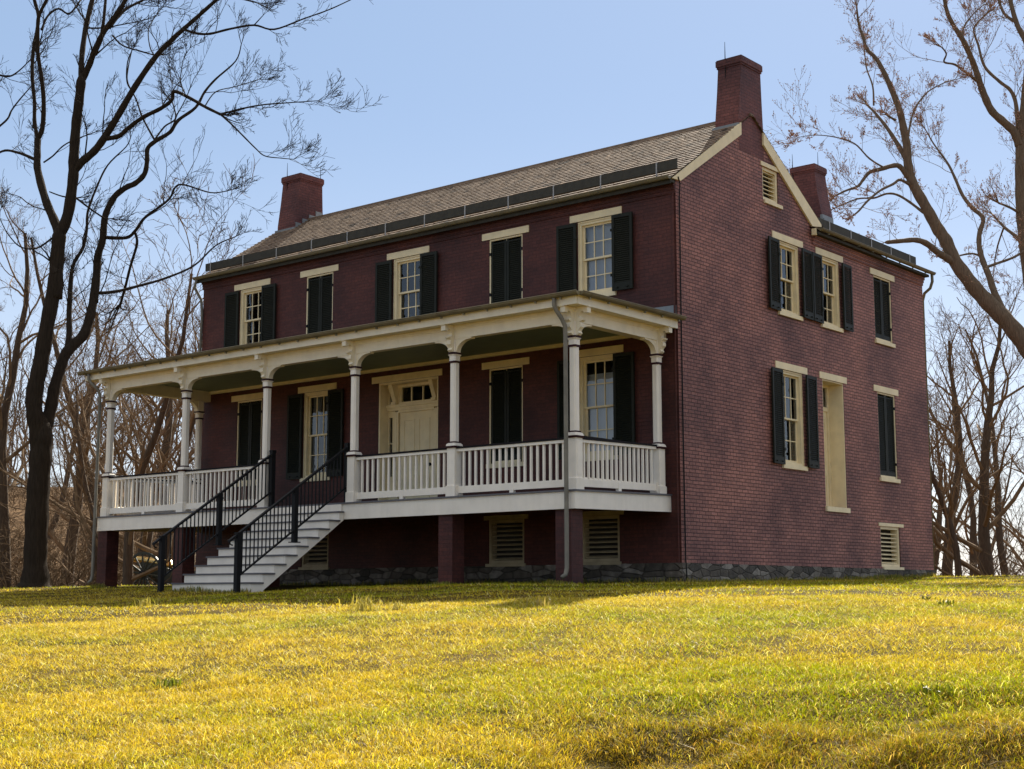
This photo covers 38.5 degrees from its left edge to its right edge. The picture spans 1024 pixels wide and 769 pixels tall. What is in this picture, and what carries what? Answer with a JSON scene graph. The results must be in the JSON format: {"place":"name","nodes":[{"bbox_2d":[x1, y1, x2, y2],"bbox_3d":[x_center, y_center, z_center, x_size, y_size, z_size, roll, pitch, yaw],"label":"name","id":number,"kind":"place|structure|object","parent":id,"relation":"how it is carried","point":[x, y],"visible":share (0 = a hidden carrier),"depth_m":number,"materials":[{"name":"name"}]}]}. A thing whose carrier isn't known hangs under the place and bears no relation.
{"place":"outdoors","nodes":[
{"label":"outdoors","id":0,"kind":"place"},
{"bbox_2d":[0,486,1023,768],"bbox_3d":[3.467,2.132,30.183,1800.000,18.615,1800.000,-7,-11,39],"label":"lawn","id":1,"kind":"structure","parent":0,"point":[676,734],"depth_m":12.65,"materials":[{"name":"plant"}]},
{"bbox_2d":[0,298,59,480],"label":"bare tree","id":2,"kind":"object","parent":1,"relation":"on","point":[10,478],"visible":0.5,"depth_m":80.75,"materials":[{"name":"brown plant"}]},
{"bbox_2d":[0,182,119,587],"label":"bare tree","id":3,"kind":"object","parent":1,"relation":"on","point":[5,404],"visible":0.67,"depth_m":53.73,"materials":[{"name":"brown plant"}]},
{"bbox_2d":[20,296,123,539],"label":"bare tree","id":4,"kind":"object","parent":1,"relation":"on","point":[61,499],"visible":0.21,"depth_m":90.63,"materials":[{"name":"brown plant"}]},
{"bbox_2d":[0,321,167,585],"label":"bare tree","id":5,"kind":"object","parent":1,"relation":"on","point":[80,454],"visible":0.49,"depth_m":50.60,"materials":[{"name":"brown plant"}]},
{"bbox_2d":[0,205,194,534],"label":"bare tree","id":6,"kind":"object","parent":1,"relation":"on","point":[86,452],"visible":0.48,"depth_m":59.54,"materials":[{"name":"brown plant"}]},
{"bbox_2d":[1,342,195,563],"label":"bare tree","id":7,"kind":"object","parent":1,"relation":"on","point":[87,517],"visible":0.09,"depth_m":58.09,"materials":[{"name":"brown plant"}]},
{"bbox_2d":[0,278,202,584],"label":"bare tree","id":8,"kind":"object","parent":1,"relation":"on","point":[82,520],"visible":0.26,"depth_m":49.60,"materials":[{"name":"brown plant"}]},
{"bbox_2d":[6,263,198,585],"bbox_3d":[-18.198,2.462,63.861,10.480,16.205,8.391,4,-9,-25],"label":"bare tree","id":9,"kind":"object","parent":1,"relation":"on","point":[71,528],"visible":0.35,"depth_m":62.96,"materials":[{"name":"brown plant"}]},
{"bbox_2d":[67,327,151,558],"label":"bare tree","id":10,"kind":"object","parent":1,"relation":"on","point":[88,549],"visible":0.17,"depth_m":83.87,"materials":[{"name":"brown plant"}]},
{"bbox_2d":[51,264,197,585],"bbox_3d":[-13.559,1.862,54.219,7.133,13.774,8.908,4,-9,-24],"label":"bare tree","id":11,"kind":"object","parent":1,"relation":"on","point":[146,540],"visible":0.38,"depth_m":53.92,"materials":[{"name":"brown plant"}]},
{"bbox_2d":[24,151,259,585],"bbox_3d":[-10.864,0.415,46.832,7.414,15.147,8.537,-3,-9,22],"label":"bare tree","id":12,"kind":"object","parent":1,"relation":"on","point":[129,578],"visible":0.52,"depth_m":46.03,"materials":[{"name":"brown plant"}]},
{"bbox_2d":[134,597,158,606],"bbox_3d":[-5.736,3.413,23.057,0.499,0.194,0.270,4,-9,-26],"label":"grass tuft","id":13,"kind":"object","parent":1,"relation":"on","point":[145,602],"visible":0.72,"depth_m":23.01,"materials":[{"name":"yellow plant"}]},
{"bbox_2d":[133,552,172,585],"bbox_3d":[-11.378,6.336,49.092,3.223,1.440,1.575,-1,-8,6],"label":"field cannon","id":14,"kind":"object","parent":1,"relation":"on","point":[146,563],"visible":0.32,"depth_m":48.66,"materials":[{"name":"paint"}]},
{"bbox_2d":[119,329,196,550],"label":"bare tree","id":15,"kind":"object","parent":1,"relation":"on","point":[171,438],"visible":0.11,"depth_m":86.66,"materials":[{"name":"brown plant"}]},
{"bbox_2d":[152,676,181,687],"bbox_3d":[-2.813,2.427,11.992,0.266,0.123,0.267,0,-8,-1],"label":"grass tuft","id":16,"kind":"object","parent":1,"relation":"on","point":[170,683],"visible":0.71,"depth_m":11.93,"materials":[{"name":"plant"}]},
{"bbox_2d":[0,0,388,587],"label":"bare tree","id":17,"kind":"object","parent":1,"relation":"on","point":[35,573],"visible":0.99,"depth_m":39.89,"materials":[{"name":"brown plant"}]},
{"bbox_2d":[339,594,384,611],"bbox_3d":[-1.942,2.766,18.654,0.434,0.261,0.747,-7,-11,39],"label":"grass tuft","id":18,"kind":"object","parent":1,"relation":"on","point":[363,607],"visible":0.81,"depth_m":18.69,"materials":[{"name":"yellow plant"}]},
{"bbox_2d":[388,600,408,609],"bbox_3d":[-1.476,2.808,18.695,0.247,0.151,0.310,-3,-9,21],"label":"grass tuft","id":19,"kind":"object","parent":1,"relation":"on","point":[396,605],"visible":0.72,"depth_m":18.70,"materials":[{"name":"yellow plant"}]},
{"bbox_2d":[76,42,935,593],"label":"brick house","id":20,"kind":"structure","parent":1,"relation":"on","point":[694,352],"depth_m":33.83,"materials":[{"name":"brick"}]},
{"bbox_2d":[231,392,262,486],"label":"window","id":21,"kind":"structure","parent":20,"relation":"in","point":[249,422],"depth_m":39.11,"materials":[{"name":"black paint"}]},
{"bbox_2d":[223,278,276,347],"bbox_3d":[-6.981,-1.799,39.516,2.050,1.953,0.342,-7,-11,39],"label":"window","id":22,"kind":"structure","parent":20,"relation":"in","point":[268,290],"depth_m":39.72,"materials":[{"name":"beige paint"}]},
{"bbox_2d":[286,382,343,481],"bbox_3d":[-4.933,1.238,37.410,2.050,2.458,0.402,-7,-11,39],"label":"window","id":23,"kind":"structure","parent":20,"relation":"in","point":[334,400],"depth_m":37.61,"materials":[{"name":"beige paint"}]},
{"bbox_2d":[300,264,338,333],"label":"window","id":24,"kind":"structure","parent":20,"relation":"in","point":[319,309],"depth_m":37.89,"materials":[{"name":"black paint"}]},
{"bbox_2d":[375,246,437,322],"bbox_3d":[-2.524,-2.327,35.867,2.050,1.953,0.342,-7,-11,39],"label":"window","id":25,"kind":"structure","parent":20,"relation":"in","point":[428,267],"depth_m":36.06,"materials":[{"name":"beige paint"}]},
{"bbox_2d":[372,368,441,499],"bbox_3d":[-2.432,1.361,35.466,2.333,3.258,0.412,-7,-11,39],"label":"front door","id":26,"kind":"structure","parent":20,"relation":"in","point":[415,423],"depth_m":35.72,"materials":[{"name":"beige paint"}]},
{"bbox_2d":[482,357,528,468],"bbox_3d":[-0.099,0.668,33.469,1.405,2.458,0.255,-7,-11,39],"label":"window","id":27,"kind":"structure","parent":20,"relation":"in","point":[505,384],"depth_m":33.47,"materials":[{"name":"black paint"}]},
{"bbox_2d":[482,225,528,303],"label":"window","id":28,"kind":"structure","parent":20,"relation":"in","point":[505,254],"depth_m":33.94,"materials":[{"name":"beige paint"}]},
{"bbox_2d":[556,206,633,295],"bbox_3d":[1.883,-2.843,32.297,2.050,1.953,0.402,-7,-11,39],"label":"window","id":29,"kind":"structure","parent":20,"relation":"in","point":[605,244],"depth_m":32.45,"materials":[{"name":"beige paint"}]},
{"bbox_2d":[557,344,635,461],"bbox_3d":[1.885,0.431,31.826,2.050,2.458,0.402,-7,-11,39],"label":"window","id":30,"kind":"structure","parent":20,"relation":"in","point":[606,400],"depth_m":31.90,"materials":[{"name":"beige paint"}]},
{"bbox_2d":[768,230,814,320],"bbox_3d":[6.494,-2.529,34.600,0.342,1.958,2.090,-7,-11,39],"label":"window","id":31,"kind":"structure","parent":20,"relation":"in","point":[794,313],"depth_m":34.84,"materials":[{"name":"beige paint"}]},
{"bbox_2d":[771,361,819,470],"bbox_3d":[6.504,0.754,34.136,0.342,2.458,2.130,-7,-11,39],"label":"window","id":32,"kind":"structure","parent":20,"relation":"in","point":[778,391],"depth_m":34.37,"materials":[{"name":"beige paint"}]},
{"bbox_2d":[813,247,853,332],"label":"window","id":33,"kind":"structure","parent":20,"relation":"in","point":[819,253],"depth_m":36.43,"materials":[{"name":"beige paint"}]},
{"bbox_2d":[819,371,850,512],"bbox_3d":[7.661,1.438,35.762,0.550,3.353,1.395,-7,-11,39],"label":"side door","id":34,"kind":"structure","parent":20,"relation":"in","point":[833,411],"depth_m":36.11,"materials":[{"name":"beige paint"}]},
{"bbox_2d":[869,267,895,347],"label":"window","id":35,"kind":"structure","parent":20,"relation":"in","point":[883,331],"depth_m":38.45,"materials":[{"name":"black paint"}]},
{"bbox_2d":[873,384,900,482],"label":"window","id":36,"kind":"structure","parent":20,"relation":"in","point":[886,407],"depth_m":37.97,"materials":[{"name":"black paint"}]},
{"bbox_2d":[0,455,1023,587],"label":"underbrush","id":37,"kind":"object","parent":1,"relation":"on","point":[82,573],"visible":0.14,"depth_m":55.67,"materials":[{"name":"brown plant"}]},
{"bbox_2d":[0,287,1023,575],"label":"distant woods","id":38,"kind":"object","parent":1,"relation":"on","point":[26,439],"visible":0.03,"depth_m":109.14,"materials":[{"name":"brown plant"}]},
{"bbox_2d":[526,595,551,607],"bbox_3d":[0.345,2.639,17.833,0.322,0.175,0.254,-7,-11,39],"label":"grass tuft","id":39,"kind":"object","parent":1,"relation":"on","point":[538,601],"visible":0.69,"depth_m":17.76,"materials":[{"name":"yellow plant"}]},
{"bbox_2d":[763,0,1023,358],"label":"budding tree","id":40,"kind":"object","parent":1,"relation":"on","point":[993,307],"visible":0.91,"depth_m":48.79,"materials":[{"name":"brown plant"}]},
{"bbox_2d":[919,596,935,600],"bbox_3d":[5.116,2.643,18.113,0.227,0.093,0.178,5,-9,-29],"label":"grass tuft","id":41,"kind":"object","parent":1,"relation":"on","point":[923,597],"visible":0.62,"depth_m":18.08,"materials":[{"name":"yellow plant"}]},
{"bbox_2d":[917,682,969,699],"bbox_3d":[2.863,2.059,9.905,0.457,0.109,0.277,6,-10,-37],"label":"grass tuft","id":42,"kind":"object","parent":1,"relation":"on","point":[924,688],"visible":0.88,"depth_m":9.91,"materials":[{"name":"green plant"}]},
{"bbox_2d":[938,599,954,604],"bbox_3d":[5.053,2.535,17.079,0.157,0.089,0.259,5,-10,-32],"label":"grass tuft","id":43,"kind":"object","parent":1,"relation":"on","point":[947,602],"visible":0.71,"depth_m":17.07,"materials":[{"name":"plant"}]},
{"bbox_2d":[881,0,1023,290],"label":"budding tree","id":44,"kind":"object","parent":1,"relation":"on","point":[1016,131],"visible":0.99,"depth_m":51.65,"materials":[{"name":"brown plant"}]},
{"bbox_2d":[927,323,1007,576],"bbox_3d":[14.307,2.226,49.395,5.492,11.220,6.324,2,-8,-15],"label":"bare tree","id":45,"kind":"object","parent":1,"relation":"on","point":[955,549],"visible":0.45,"depth_m":49.46,"materials":[{"name":"brown plant"}]},
{"bbox_2d":[925,261,1023,575],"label":"bare tree","id":46,"kind":"object","parent":1,"relation":"on","point":[985,525],"visible":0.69,"depth_m":51.83,"materials":[{"name":"brown plant"}]},
{"bbox_2d":[927,299,1023,576],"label":"bare tree","id":47,"kind":"object","parent":1,"relation":"on","point":[954,492],"visible":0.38,"depth_m":55.89,"materials":[{"name":"brown plant"}]},
{"bbox_2d":[928,346,1023,575],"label":"bare tree","id":48,"kind":"object","parent":1,"relation":"on","point":[972,527],"visible":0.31,"depth_m":61.75,"materials":[{"name":"brown plant"}]},
{"bbox_2d":[929,395,1023,571],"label":"bare tree","id":49,"kind":"object","parent":1,"relation":"on","point":[937,551],"visible":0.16,"depth_m":80.64,"materials":[{"name":"brown plant"}]},
{"bbox_2d":[931,436,1022,573],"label":"bare tree","id":50,"kind":"object","parent":1,"relation":"on","point":[976,517],"visible":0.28,"depth_m":77.50,"materials":[{"name":"brown plant"}]},
{"bbox_2d":[931,294,1023,575],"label":"bare tree","id":51,"kind":"object","parent":1,"relation":"on","point":[999,528],"visible":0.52,"depth_m":57.98,"materials":[{"name":"brown plant"}]},
{"bbox_2d":[957,425,1023,572],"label":"bare tree","id":52,"kind":"object","parent":1,"relation":"on","point":[1004,497],"visible":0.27,"depth_m":83.71,"materials":[{"name":"brown plant"}]},
{"bbox_2d":[962,432,1023,564],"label":"bare tree","id":53,"kind":"object","parent":1,"relation":"on","point":[1012,528],"visible":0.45,"depth_m":62.48,"materials":[{"name":"brown plant"}]},
{"bbox_2d":[968,517,1023,571],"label":"bare tree","id":54,"kind":"object","parent":1,"relation":"on","point":[1008,552],"visible":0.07,"depth_m":85.39,"materials":[{"name":"grey plant"}]},
{"bbox_2d":[992,530,1023,575],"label":"bare tree","id":55,"kind":"object","parent":1,"relation":"on","point":[1018,553],"visible":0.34,"depth_m":72.38,"materials":[{"name":"grey plant"}]},
{"bbox_2d":[0,0,1023,575],"label":"sky","id":56,"kind":"structure","parent":0,"point":[474,89],"materials":[{"name":"blue"}]}
]}

